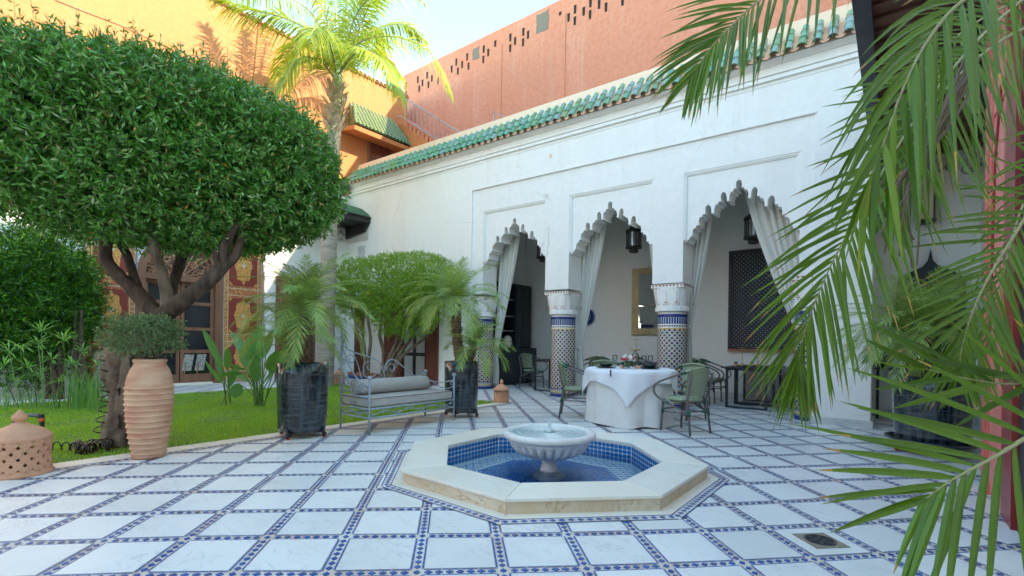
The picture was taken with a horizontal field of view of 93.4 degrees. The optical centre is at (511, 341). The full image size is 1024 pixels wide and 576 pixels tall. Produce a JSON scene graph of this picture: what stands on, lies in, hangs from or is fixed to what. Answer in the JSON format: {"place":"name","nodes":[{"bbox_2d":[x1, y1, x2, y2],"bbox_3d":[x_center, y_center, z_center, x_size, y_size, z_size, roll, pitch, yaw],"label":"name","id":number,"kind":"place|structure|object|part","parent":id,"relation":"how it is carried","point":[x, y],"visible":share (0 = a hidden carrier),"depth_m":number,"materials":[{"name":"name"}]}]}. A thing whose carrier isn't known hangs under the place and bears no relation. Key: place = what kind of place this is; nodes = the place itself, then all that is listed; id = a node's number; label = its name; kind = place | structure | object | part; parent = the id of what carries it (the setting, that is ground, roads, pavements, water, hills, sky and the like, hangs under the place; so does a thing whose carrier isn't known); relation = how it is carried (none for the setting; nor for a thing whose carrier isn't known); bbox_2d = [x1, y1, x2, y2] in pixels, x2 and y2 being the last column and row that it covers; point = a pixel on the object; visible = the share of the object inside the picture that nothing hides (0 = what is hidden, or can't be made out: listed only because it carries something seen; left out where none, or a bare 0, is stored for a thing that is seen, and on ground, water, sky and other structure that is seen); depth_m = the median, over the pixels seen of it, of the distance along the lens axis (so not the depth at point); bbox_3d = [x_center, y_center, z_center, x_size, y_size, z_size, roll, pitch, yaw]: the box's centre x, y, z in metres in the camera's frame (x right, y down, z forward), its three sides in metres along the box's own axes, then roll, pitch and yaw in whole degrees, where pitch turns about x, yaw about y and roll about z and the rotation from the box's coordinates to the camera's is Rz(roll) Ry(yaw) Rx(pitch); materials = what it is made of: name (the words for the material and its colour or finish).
{"place":"outdoors","nodes":[
{"label":"outdoors","id":0,"kind":"place"},
{"bbox_2d":[89,345,104,387],"bbox_3d":[-8.577,0.550,10.146,0.503,1.000,0.442,1,0,39],"label":"floor lantern","id":1,"kind":"object","parent":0,"point":[100,352],"visible":0.21,"depth_m":9.96,"materials":[{"name":"brown metal"}]},
{"bbox_2d":[0,384,493,462],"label":"lawn","id":2,"kind":"structure","parent":0,"point":[173,434],"depth_m":6.70,"materials":[{"name":"green plant"}]},
{"bbox_2d":[12,413,44,426],"bbox_3d":[-4.622,0.895,4.608,0.299,0.422,0.050,1,0,0],"label":"garden tap","id":3,"kind":"object","parent":2,"relation":"on","point":[41,419],"visible":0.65,"depth_m":4.59,"materials":[{"name":"black paint"}]},
{"bbox_2d":[0,320,101,408],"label":"papyrus","id":4,"kind":"object","parent":2,"relation":"on","point":[41,370],"visible":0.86,"depth_m":7.49,"materials":[{"name":"green plant"}]},
{"bbox_2d":[0,364,106,411],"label":"reeds","id":5,"kind":"object","parent":2,"relation":"on","point":[80,398],"visible":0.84,"depth_m":7.57,"materials":[{"name":"green plant"}]},
{"bbox_2d":[0,217,114,399],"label":"conifer shrub","id":6,"kind":"object","parent":2,"relation":"on","point":[67,287],"visible":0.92,"depth_m":8.70,"materials":[{"name":"green plant"}]},
{"bbox_2d":[52,356,119,454],"bbox_3d":[-4.236,0.613,4.815,0.416,1.027,0.529,1,0,39],"label":"coiled hose","id":7,"kind":"object","parent":2,"relation":"on","point":[86,446],"visible":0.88,"depth_m":4.82,"materials":[{"name":"black rubber"}]},
{"bbox_2d":[0,0,351,448],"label":"olive tree","id":8,"kind":"object","parent":2,"relation":"on","point":[141,145],"visible":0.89,"depth_m":4.69,"materials":[{"name":"green plant"}]},
{"bbox_2d":[202,329,238,404],"bbox_3d":[-4.947,0.440,8.150,0.423,1.310,0.473,1,0,-1],"label":"strelitzia","id":9,"kind":"object","parent":2,"relation":"on","point":[214,351],"visible":0.92,"depth_m":8.12,"materials":[{"name":"green plant"}]},
{"bbox_2d":[218,320,286,406],"bbox_3d":[-4.272,0.362,8.097,1.428,1.487,0.595,1,0,11],"label":"strelitzia","id":10,"kind":"object","parent":2,"relation":"on","point":[254,369],"visible":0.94,"depth_m":8.03,"materials":[{"name":"green plant"}]},
{"bbox_2d":[206,0,455,385],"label":"tall palm","id":11,"kind":"object","parent":2,"relation":"on","point":[338,57],"visible":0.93,"depth_m":11.59,"materials":[{"name":"green plant"}]},
{"bbox_2d":[232,0,558,89],"label":"sky","id":12,"kind":"structure","parent":0,"point":[457,24],"materials":[{"name":"white"}]},
{"bbox_2d":[0,377,1023,575],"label":"courtyard pavement","id":13,"kind":"structure","parent":0,"point":[344,500],"depth_m":3.23,"materials":[{"name":"white tile"}]},
{"bbox_2d":[0,409,54,480],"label":"terracotta lantern","id":14,"kind":"object","parent":13,"relation":"on","point":[22,434],"visible":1,"depth_m":3.96,"materials":[{"name":"beige ceramic"}]},
{"bbox_2d":[123,358,175,460],"bbox_3d":[-3.501,0.644,4.656,0.411,0.955,0.411,1,0,39],"label":"terracotta jar","id":15,"kind":"object","parent":13,"relation":"on","point":[148,394],"visible":1,"depth_m":4.52,"materials":[{"name":"beige ceramic"}]},
{"bbox_2d":[92,309,188,359],"bbox_3d":[-3.554,-0.043,4.663,0.690,0.541,0.686,1,0,0],"label":"clipped shrub","id":16,"kind":"object","parent":15,"relation":"in","point":[146,347],"visible":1,"depth_m":4.53,"materials":[{"name":"green plant"}]},
{"bbox_2d":[0,0,409,394],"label":"orange building","id":17,"kind":"structure","parent":13,"relation":"on","point":[190,23],"depth_m":12.44,"materials":[{"name":"paint"}]},
{"bbox_2d":[96,246,260,388],"bbox_3d":[-7.991,-0.823,11.667,0.450,3.762,3.700,1,0,39],"label":"carved doorway","id":18,"kind":"structure","parent":17,"relation":"attached to","point":[205,312],"depth_m":11.84,"materials":[{"name":"paint"}]},
{"bbox_2d":[83,233,136,384],"bbox_3d":[-8.865,-0.859,10.600,0.349,3.690,0.900,1,0,39],"label":"painted shutter","id":19,"kind":"object","parent":18,"relation":"attached to","point":[122,301],"visible":0.14,"depth_m":10.56,"materials":[{"name":"paint"}]},
{"bbox_2d":[182,354,193,373],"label":"upholstered chair","id":20,"kind":"object","parent":18,"relation":"in","point":[187,362],"visible":1,"depth_m":11.73,"materials":[{"name":"fabric"}]},
{"bbox_2d":[194,354,205,372],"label":"upholstered chair","id":21,"kind":"object","parent":18,"relation":"in","point":[200,361],"visible":1,"depth_m":11.95,"materials":[{"name":"fabric"}]},
{"bbox_2d":[222,253,262,380],"bbox_3d":[-7.172,-0.836,12.729,0.349,3.690,0.980,1,0,39],"label":"painted shutter","id":22,"kind":"object","parent":18,"relation":"attached to","point":[235,288],"visible":0.44,"depth_m":12.54,"materials":[{"name":"paint"}]},
{"bbox_2d":[274,276,315,379],"bbox_3d":[-6.163,-0.376,13.754,0.062,2.880,1.150,1,0,39],"label":"lattice door","id":23,"kind":"structure","parent":17,"relation":"attached to","point":[278,289],"depth_m":13.41,"materials":[{"name":"brown wood"}]},
{"bbox_2d":[320,204,370,243],"bbox_3d":[-5.706,-3.635,13.373,1.240,1.150,3.364,1,0,39],"label":"green awning","id":24,"kind":"object","parent":17,"relation":"attached to","point":[355,222],"visible":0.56,"depth_m":14.42,"materials":[{"name":"green tile"}]},
{"bbox_2d":[342,102,410,161],"bbox_3d":[-4.290,-6.334,15.418,0.851,2.287,2.141,1,0,39],"label":"awning","id":25,"kind":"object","parent":17,"relation":"attached to","point":[379,146],"depth_m":15.35,"materials":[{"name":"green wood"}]},
{"bbox_2d":[279,426,326,439],"bbox_3d":[-2.516,1.069,5.796,0.451,0.128,0.451,1,0,-35],"label":"plant trolley","id":26,"kind":"object","parent":13,"relation":"on","point":[288,435],"visible":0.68,"depth_m":5.72,"materials":[{"name":"black metal"}]},
{"bbox_2d":[276,362,328,432],"bbox_3d":[-2.512,0.652,5.785,0.580,0.790,0.580,1,0,39],"label":"glazed pot","id":27,"kind":"object","parent":26,"relation":"on","point":[301,397],"visible":0.9,"depth_m":5.55,"materials":[{"name":"ceramic"}]},
{"bbox_2d":[223,252,379,378],"bbox_3d":[-2.484,-0.277,5.793,1.716,1.534,1.658,1,0,39],"label":"dwarf palm","id":28,"kind":"object","parent":27,"relation":"in","point":[299,350],"visible":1,"depth_m":5.64,"materials":[{"name":"green plant"}]},
{"bbox_2d":[334,367,344,383],"bbox_3d":[-4.486,0.882,12.528,0.293,0.450,0.293,1,0,10],"label":"terracotta lantern","id":29,"kind":"object","parent":13,"relation":"on","point":[336,377],"visible":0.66,"depth_m":12.43,"materials":[{"name":"orange ceramic"}]},
{"bbox_2d":[347,371,379,378],"bbox_3d":[-4.318,1.010,14.187,1.400,0.200,0.278,1,0,39],"label":"tiled step","id":30,"kind":"object","parent":13,"relation":"on","point":[350,374],"visible":0.32,"depth_m":14.16,"materials":[{"name":"multicoloured tile"}]},
{"bbox_2d":[336,249,457,378],"bbox_3d":[-3.270,-0.603,12.245,4.669,3.323,1.895,1,0,39],"label":"pomegranate tree","id":31,"kind":"object","parent":13,"relation":"on","point":[370,296],"visible":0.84,"depth_m":11.71,"materials":[{"name":"green plant"}]},
{"bbox_2d":[339,331,455,435],"bbox_3d":[-1.533,0.504,6.644,0.678,1.290,1.498,1,0,39],"label":"iron daybed","id":32,"kind":"object","parent":13,"relation":"on","point":[369,378],"visible":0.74,"depth_m":6.27,"materials":[{"name":"grey metal"}]},
{"bbox_2d":[342,388,452,407],"bbox_3d":[-1.537,0.761,6.643,0.603,0.115,1.416,1,0,39],"label":"mattress","id":33,"kind":"object","parent":32,"relation":"on","point":[400,397],"visible":0.89,"depth_m":6.36,"materials":[{"name":"white fabric"}]},
{"bbox_2d":[349,375,429,394],"bbox_3d":[-1.670,0.599,6.714,0.206,0.206,1.240,1,0,39],"label":"bolster","id":34,"kind":"object","parent":33,"relation":"on","point":[384,385],"visible":0.85,"depth_m":6.62,"materials":[{"name":"grey fabric"}]},
{"bbox_2d":[445,409,478,418],"bbox_3d":[-0.784,1.093,7.473,0.423,0.128,0.423,1,0,-27],"label":"plant trolley","id":35,"kind":"object","parent":13,"relation":"on","point":[476,413],"visible":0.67,"depth_m":7.38,"materials":[{"name":"black metal"}]},
{"bbox_2d":[444,360,478,412],"bbox_3d":[-0.782,0.686,7.463,0.530,0.770,0.530,1,0,39],"label":"glazed pot","id":36,"kind":"object","parent":35,"relation":"on","point":[466,389],"visible":0.78,"depth_m":7.24,"materials":[{"name":"ceramic"}]},
{"bbox_2d":[398,257,515,379],"bbox_3d":[-0.841,-0.361,7.489,1.802,1.846,1.789,1,0,10],"label":"dwarf palm","id":37,"kind":"object","parent":36,"relation":"in","point":[454,294],"visible":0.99,"depth_m":7.32,"materials":[{"name":"green plant"}]},
{"bbox_2d":[467,296,499,389],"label":"tiled column","id":38,"kind":"structure","parent":13,"relation":"on","point":[487,383],"depth_m":11.69,"materials":[{"name":"multicoloured tile"}]},
{"bbox_2d":[494,379,509,402],"bbox_3d":[-0.200,0.938,9.195,0.320,0.458,0.320,1,0,-14],"label":"terracotta lantern","id":39,"kind":"object","parent":13,"relation":"on","point":[501,397],"visible":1,"depth_m":9.08,"materials":[{"name":"orange ceramic"}]},
{"bbox_2d":[488,281,535,384],"bbox_3d":[-0.061,-0.216,13.263,0.486,2.730,1.880,1,0,39],"label":"black cabinet","id":40,"kind":"object","parent":13,"relation":"on","point":[517,326],"visible":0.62,"depth_m":13.29,"materials":[{"name":"paint"}]},
{"bbox_2d":[503,335,511,347],"bbox_3d":[-0.120,-0.002,12.938,0.246,0.340,0.242,1,0,39],"label":"ostrich egg","id":41,"kind":"object","parent":40,"relation":"on","point":[507,338],"visible":0.82,"depth_m":12.86,"materials":[{"name":"white ceramic"}]},
{"bbox_3d":[0.210,-0.697,13.340,0.025,1.700,0.330,1,0,39],"label":"door","id":42,"kind":"part","parent":40,"relation":"part of","materials":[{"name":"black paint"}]},
{"bbox_3d":[0.425,-0.694,13.610,0.025,1.700,0.340,1,0,39],"label":"door","id":43,"kind":"part","parent":40,"relation":"part of","materials":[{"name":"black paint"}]},
{"bbox_2d":[519,353,547,388],"bbox_3d":[0.512,0.742,12.363,0.594,0.874,0.609,1,0,44],"label":"bistro chair","id":44,"kind":"object","parent":13,"relation":"on","point":[526,360],"visible":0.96,"depth_m":12.38,"materials":[{"name":"green"}]},
{"bbox_2d":[531,359,575,391],"bbox_3d":[1.010,0.807,11.646,0.840,0.755,0.760,1,0,39],"label":"black table","id":45,"kind":"object","parent":13,"relation":"on","point":[541,360],"visible":0.46,"depth_m":11.58,"materials":[{"name":"paint"}]},
{"bbox_2d":[402,419,708,514],"bbox_3d":[0.352,1.028,4.589,2.630,0.574,2.630,1,0,39],"label":"fountain","id":46,"kind":"object","parent":13,"relation":"on","point":[537,468],"visible":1,"depth_m":4.26,"materials":[{"name":"beige stone"}]},
{"bbox_2d":[545,291,581,396],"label":"tiled column","id":47,"kind":"structure","parent":13,"relation":"on","point":[563,308],"depth_m":10.25,"materials":[{"name":"white tile"}]},
{"bbox_2d":[558,361,586,417],"bbox_3d":[1.015,0.749,7.613,0.594,0.874,0.609,1,0,11],"label":"bistro chair","id":48,"kind":"object","parent":13,"relation":"on","point":[562,366],"visible":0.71,"depth_m":7.46,"materials":[{"name":"green wicker"}]},
{"bbox_2d":[575,356,598,366],"bbox_3d":[1.729,0.759,11.202,0.594,0.874,0.609,1,0,39],"label":"bistro chair","id":49,"kind":"object","parent":13,"relation":"on","point":[593,358],"visible":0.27,"depth_m":10.94,"materials":[{"name":"green"}]},
{"bbox_2d":[590,359,619,366],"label":"bistro chair","id":50,"kind":"object","parent":13,"relation":"on","point":[597,362],"visible":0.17,"depth_m":8.66,"materials":[{"name":"green wicker"}]},
{"bbox_2d":[343,3,873,428],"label":"arcade building","id":51,"kind":"structure","parent":13,"relation":"on","point":[560,182],"depth_m":9.80,"materials":[{"name":"white paint"}]},
{"bbox_2d":[354,308,363,377],"bbox_3d":[-4.558,-0.009,14.374,0.070,2.170,0.295,1,0,39],"label":"door leaf","id":52,"kind":"object","parent":51,"relation":"attached to","point":[359,358],"visible":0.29,"depth_m":14.32,"materials":[{"name":"red wood"}]},
{"bbox_2d":[358,245,364,260],"bbox_3d":[-4.549,-2.669,14.579,0.330,0.450,0.020,1,0,39],"label":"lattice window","id":53,"kind":"structure","parent":51,"relation":"in","point":[361,249],"depth_m":14.57,"materials":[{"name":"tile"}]},
{"bbox_2d":[384,296,438,384],"bbox_3d":[-2.770,-0.079,13.119,2.230,2.380,0.105,1,0,39],"label":"terrace door","id":54,"kind":"structure","parent":51,"relation":"attached to","point":[420,358],"depth_m":12.89,"materials":[{"name":"black wood"}]},
{"bbox_2d":[395,120,441,152],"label":"terrace stairs","id":55,"kind":"structure","parent":51,"relation":"on","point":[414,135],"depth_m":15.88,"materials":[{"name":"orange paint"}]},
{"bbox_2d":[396,98,459,139],"bbox_3d":[-2.728,-6.920,15.408,3.121,2.380,0.052,1,0,39],"label":"iron railing","id":56,"kind":"object","parent":55,"relation":"attached to","point":[425,120],"visible":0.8,"depth_m":15.45,"materials":[{"name":"white metal"}]},
{"bbox_2d":[493,232,520,385],"bbox_3d":[-0.167,-0.863,11.860,0.906,3.941,0.160,1,0,39],"label":"curtain","id":57,"kind":"object","parent":51,"relation":"hanging from","point":[508,256],"visible":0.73,"depth_m":11.86,"materials":[{"name":"white fabric"}]},
{"bbox_2d":[536,245,544,261],"bbox_3d":[0.796,-2.943,12.113,0.350,1.888,0.350,1,0,39],"label":"hanging lantern","id":58,"kind":"object","parent":51,"relation":"hanging from","point":[540,256],"visible":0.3,"depth_m":12.02,"materials":[{"name":"metal"}]},
{"bbox_2d":[587,309,593,324],"bbox_3d":[1.988,-0.662,12.817,0.450,0.450,0.035,1,0,39],"label":"wall plate","id":59,"kind":"object","parent":51,"relation":"attached to","point":[591,317],"depth_m":12.73,"materials":[{"name":"blue ceramic"}]},
{"bbox_2d":[575,222,606,393],"bbox_3d":[1.717,-0.901,10.362,0.754,4.111,0.160,1,0,39],"label":"curtain","id":60,"kind":"object","parent":51,"relation":"hanging from","point":[592,256],"visible":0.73,"depth_m":10.42,"materials":[{"name":"white fabric"}]},
{"bbox_2d":[403,0,851,136],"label":"salmon wall","id":61,"kind":"structure","parent":51,"relation":"on","point":[557,50],"depth_m":13.58,"materials":[{"name":"paint"}]},
{"bbox_2d":[626,226,641,252],"bbox_3d":[2.689,-2.885,10.607,0.350,1.864,0.350,1,0,39],"label":"hanging lantern","id":62,"kind":"object","parent":51,"relation":"hanging from","point":[633,239],"visible":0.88,"depth_m":10.50,"materials":[{"name":"metal"}]},
{"bbox_2d":[631,262,657,334],"bbox_3d":[3.458,-1.099,11.637,1.200,1.876,0.040,1,0,39],"label":"brass mirror","id":63,"kind":"object","parent":51,"relation":"attached to","point":[644,319],"visible":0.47,"depth_m":11.82,"materials":[{"name":"gold mirror"}]},
{"bbox_2d":[649,244,652,264],"bbox_3d":[2.855,-0.865,9.456,0.576,4.051,0.160,1,0,39],"label":"curtain","id":64,"kind":"object","parent":51,"relation":"hanging from","point":[651,250],"visible":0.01,"depth_m":9.54,"materials":[{"name":"white fabric"}]},
{"bbox_2d":[687,214,712,362],"bbox_3d":[3.484,-0.832,8.956,0.556,4.001,0.160,1,0,39],"label":"curtain","id":65,"kind":"object","parent":51,"relation":"hanging from","point":[700,246],"visible":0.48,"depth_m":8.98,"materials":[{"name":"white fabric"}]},
{"bbox_2d":[743,213,758,244],"bbox_3d":[4.574,-2.796,9.107,0.350,1.900,0.350,1,0,39],"label":"hanging lantern","id":66,"kind":"object","parent":51,"relation":"hanging from","point":[750,236],"visible":0.62,"depth_m":9.03,"materials":[{"name":"metal"}]},
{"bbox_2d":[727,248,794,352],"bbox_3d":[5.365,-0.880,10.098,1.565,2.190,0.070,1,0,39],"label":"lattice screen","id":67,"kind":"object","parent":51,"relation":"attached to","point":[746,266],"visible":0.56,"depth_m":10.31,"materials":[{"name":"black paint"}]},
{"bbox_2d":[744,191,799,329],"bbox_3d":[4.498,-0.857,8.149,1.216,4.121,0.160,1,0,39],"label":"curtain","id":68,"kind":"object","parent":51,"relation":"hanging from","point":[766,224],"visible":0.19,"depth_m":8.17,"materials":[{"name":"white fabric"}]},
{"bbox_2d":[599,356,619,365],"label":"bistro chair","id":69,"kind":"object","parent":13,"relation":"on","point":[601,357],"visible":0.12,"depth_m":11.05,"materials":[{"name":"green wicker"}]},
{"bbox_2d":[627,356,648,366],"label":"bistro chair","id":70,"kind":"object","parent":13,"relation":"on","point":[639,359],"visible":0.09,"depth_m":11.70,"materials":[{"name":"green"}]},
{"bbox_2d":[627,361,656,364],"bbox_3d":[2.996,0.835,10.769,0.840,0.755,0.760,1,0,39],"label":"black table","id":71,"kind":"object","parent":13,"relation":"on","point":[640,362],"visible":0.2,"depth_m":10.58,"materials":[{"name":"paint"}]},
{"bbox_2d":[633,339,639,361],"bbox_3d":[2.799,0.199,10.831,0.150,0.508,0.150,1,0,39],"label":"brass lamp","id":72,"kind":"object","parent":71,"relation":"on","point":[636,348],"visible":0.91,"depth_m":10.82,"materials":[{"name":"metal"}]},
{"bbox_2d":[650,283,694,406],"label":"tiled column","id":73,"kind":"structure","parent":13,"relation":"on","point":[672,304],"depth_m":8.75,"materials":[{"name":"white tile"}]},
{"bbox_2d":[653,368,713,435],"bbox_3d":[2.301,0.767,6.412,0.609,0.874,0.594,1,0,-32],"label":"bistro chair","id":74,"kind":"object","parent":13,"relation":"on","point":[696,381],"visible":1,"depth_m":6.23,"materials":[{"name":"green metal"}]},
{"bbox_2d":[673,363,708,420],"bbox_3d":[2.720,0.773,7.574,0.594,0.874,0.609,1,0,-32],"label":"bistro chair","id":75,"kind":"object","parent":13,"relation":"on","point":[687,366],"visible":0.24,"depth_m":7.75,"materials":[{"name":"green wicker"}]},
{"bbox_2d":[692,360,719,405],"bbox_3d":[3.702,0.787,9.467,0.594,0.874,0.609,1,0,36],"label":"bistro chair","id":76,"kind":"object","parent":13,"relation":"on","point":[713,384],"visible":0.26,"depth_m":9.49,"materials":[{"name":"black metal"}]},
{"bbox_2d":[698,358,731,401],"bbox_3d":[4.218,0.794,10.116,0.594,0.874,0.609,1,0,37],"label":"bistro chair","id":77,"kind":"object","parent":13,"relation":"on","point":[703,362],"visible":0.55,"depth_m":9.97,"materials":[{"name":"green wicker"}]},
{"bbox_2d":[721,366,774,410],"bbox_3d":[4.449,0.855,9.013,0.840,0.755,0.760,1,0,39],"label":"black table","id":78,"kind":"object","parent":13,"relation":"on","point":[750,368],"visible":0.69,"depth_m":8.96,"materials":[{"name":"paint"}]},
{"bbox_2d":[738,347,746,366],"bbox_3d":[4.421,0.292,9.258,0.150,0.368,0.150,1,0,39],"label":"brass lamp","id":79,"kind":"object","parent":78,"relation":"on","point":[742,365],"visible":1,"depth_m":9.24,"materials":[{"name":"metal"}]},
{"bbox_2d":[732,365,785,405],"bbox_3d":[4.943,0.862,9.667,0.840,0.755,0.760,1,0,39],"label":"black table","id":80,"kind":"object","parent":13,"relation":"on","point":[744,387],"visible":0.32,"depth_m":9.71,"materials":[{"name":"paint"}]},
{"bbox_2d":[746,367,789,399],"bbox_3d":[5.321,0.845,10.076,0.840,0.680,0.030,1,0,39],"label":"steel panel","id":81,"kind":"object","parent":13,"relation":"on","point":[749,387],"visible":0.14,"depth_m":10.16,"materials":[{"name":"grey metal"}]},
{"bbox_2d":[773,371,793,411],"bbox_3d":[4.984,0.805,8.484,0.594,0.874,0.609,1,0,43],"label":"bistro chair","id":82,"kind":"object","parent":13,"relation":"on","point":[784,373],"visible":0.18,"depth_m":8.46,"materials":[{"name":"black metal"}]},
{"bbox_2d":[790,275,829,421],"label":"tiled column","id":83,"kind":"structure","parent":13,"relation":"on","point":[798,297],"depth_m":7.48,"materials":[{"name":"multicoloured tile"}]},
{"bbox_2d":[792,533,849,548],"bbox_3d":[1.841,1.186,2.881,0.210,0.006,0.210,1,0,-6],"label":"floor drain","id":84,"kind":"object","parent":13,"relation":"on","point":[820,540],"visible":1,"depth_m":2.87,"materials":[{"name":"metal"}]},
{"bbox_2d":[644,0,1023,575],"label":"palm","id":85,"kind":"object","parent":13,"relation":"on","point":[922,116],"visible":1,"depth_m":1.68,"materials":[{"name":"green plant"}]},
{"bbox_2d":[875,366,903,418],"bbox_3d":[6.424,0.840,7.608,1.120,0.840,0.340,1,0,39],"label":"console table","id":86,"kind":"object","parent":13,"relation":"on","point":[877,369],"visible":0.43,"depth_m":7.80,"materials":[{"name":"black paint"}]},
{"bbox_2d":[874,350,890,366],"bbox_3d":[6.047,0.249,7.863,0.230,0.330,0.230,1,0,39],"label":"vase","id":87,"kind":"object","parent":86,"relation":"on","point":[884,359],"visible":0.16,"depth_m":7.79,"materials":[{"name":"black"}]},
{"bbox_2d":[872,129,985,429],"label":"building","id":88,"kind":"structure","parent":13,"relation":"on","point":[956,252],"depth_m":7.62,"materials":[{"name":"white paint"}]},
{"bbox_2d":[851,0,985,161],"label":"timber canopy","id":89,"kind":"object","parent":88,"relation":"attached to","point":[874,20],"visible":0.27,"depth_m":4.79,"materials":[{"name":"brown wood"}]},
{"bbox_2d":[896,249,965,357],"bbox_3d":[6.664,-0.587,7.692,0.840,1.780,0.055,1,0,39],"label":"ogee mirror","id":90,"kind":"object","parent":88,"relation":"attached to","point":[929,266],"visible":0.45,"depth_m":7.69,"materials":[{"name":"black wood"}]},
{"bbox_2d":[938,164,982,173],"bbox_3d":[6.912,-2.686,7.438,0.722,0.238,0.016,1,0,39],"label":"iron scroll bracket","id":91,"kind":"object","parent":88,"relation":"attached to","point":[961,170],"visible":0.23,"depth_m":7.42,"materials":[{"name":"black metal"}]},
{"bbox_2d":[921,182,936,224],"bbox_3d":[6.540,-2.324,7.602,0.262,0.970,0.262,1,0,18],"label":"wall lantern","id":92,"kind":"object","parent":91,"relation":"hanging from","point":[932,205],"depth_m":7.50,"materials":[{"name":"metal"}]},
{"bbox_2d":[981,0,1023,532],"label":"red door","id":93,"kind":"structure","parent":88,"relation":"attached to","point":[1012,155],"depth_m":3.29,"materials":[{"name":"pink paint"}]},
{"bbox_3d":[1.745,0.800,7.139,1.160,0.790,1.160,1,0,39],"label":"round table","id":94,"kind":"object","parent":13,"relation":"on","visible":0},
{"bbox_2d":[585,381,674,428],"bbox_3d":[1.762,0.793,7.130,1.269,0.788,1.255,1,0,39],"label":"under cloth","id":95,"kind":"object","parent":94,"relation":"on","point":[605,405],"visible":0.62,"depth_m":6.63,"materials":[{"name":"fabric"}]},
{"bbox_2d":[582,366,677,407],"bbox_3d":[1.752,0.646,7.144,1.311,0.508,1.312,1,0,-13],"label":"overlay cloth","id":96,"kind":"object","parent":95,"relation":"on","point":[628,386],"visible":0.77,"depth_m":6.56,"materials":[{"name":"white fabric"}]},
{"bbox_2d":[596,363,614,367],"bbox_3d":[1.386,0.352,7.097,0.304,0.062,0.304,1,0,39],"label":"plate setting","id":97,"kind":"object","parent":96,"relation":"on","point":[605,365],"visible":1,"depth_m":7.04,"materials":[{"name":"ceramic"}]},
{"bbox_2d":[621,355,634,368],"bbox_3d":[1.673,0.286,6.957,0.217,0.202,0.179,1,0,27],"label":"flower vase","id":98,"kind":"object","parent":96,"relation":"on","point":[629,357],"visible":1,"depth_m":6.94,"materials":[{"name":"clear glass"}]},
{"bbox_2d":[629,349,641,366],"bbox_3d":[1.892,0.253,7.411,0.200,0.275,0.200,1,0,39],"label":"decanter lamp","id":99,"kind":"object","parent":96,"relation":"on","point":[634,350],"visible":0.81,"depth_m":7.41,"materials":[{"name":"gold glass"}]},
{"bbox_2d":[639,364,657,368],"bbox_3d":[1.995,0.361,6.996,0.304,0.062,0.304,1,0,39],"label":"plate setting","id":100,"kind":"object","parent":96,"relation":"on","point":[649,366],"visible":1,"depth_m":6.94,"materials":[{"name":"green ceramic"}]},
{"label":"plant trolley","id":101,"kind":"object","parent":13,"relation":"on","visible":0},
{"bbox_2d":[884,374,978,452],"bbox_3d":[4.610,0.763,5.295,0.835,0.772,0.835,1,0,39],"label":"glazed pot","id":102,"kind":"object","parent":101,"relation":"on","point":[946,414],"visible":0.43,"depth_m":5.06,"materials":[{"name":"ceramic"}]},
{"bbox_2d":[813,265,982,395],"bbox_3d":[4.566,-0.102,5.335,1.989,1.614,1.960,1,0,-9],"label":"dwarf palm","id":103,"kind":"object","parent":102,"relation":"in","point":[928,341],"visible":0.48,"depth_m":5.19,"materials":[{"name":"green plant"}]}
]}

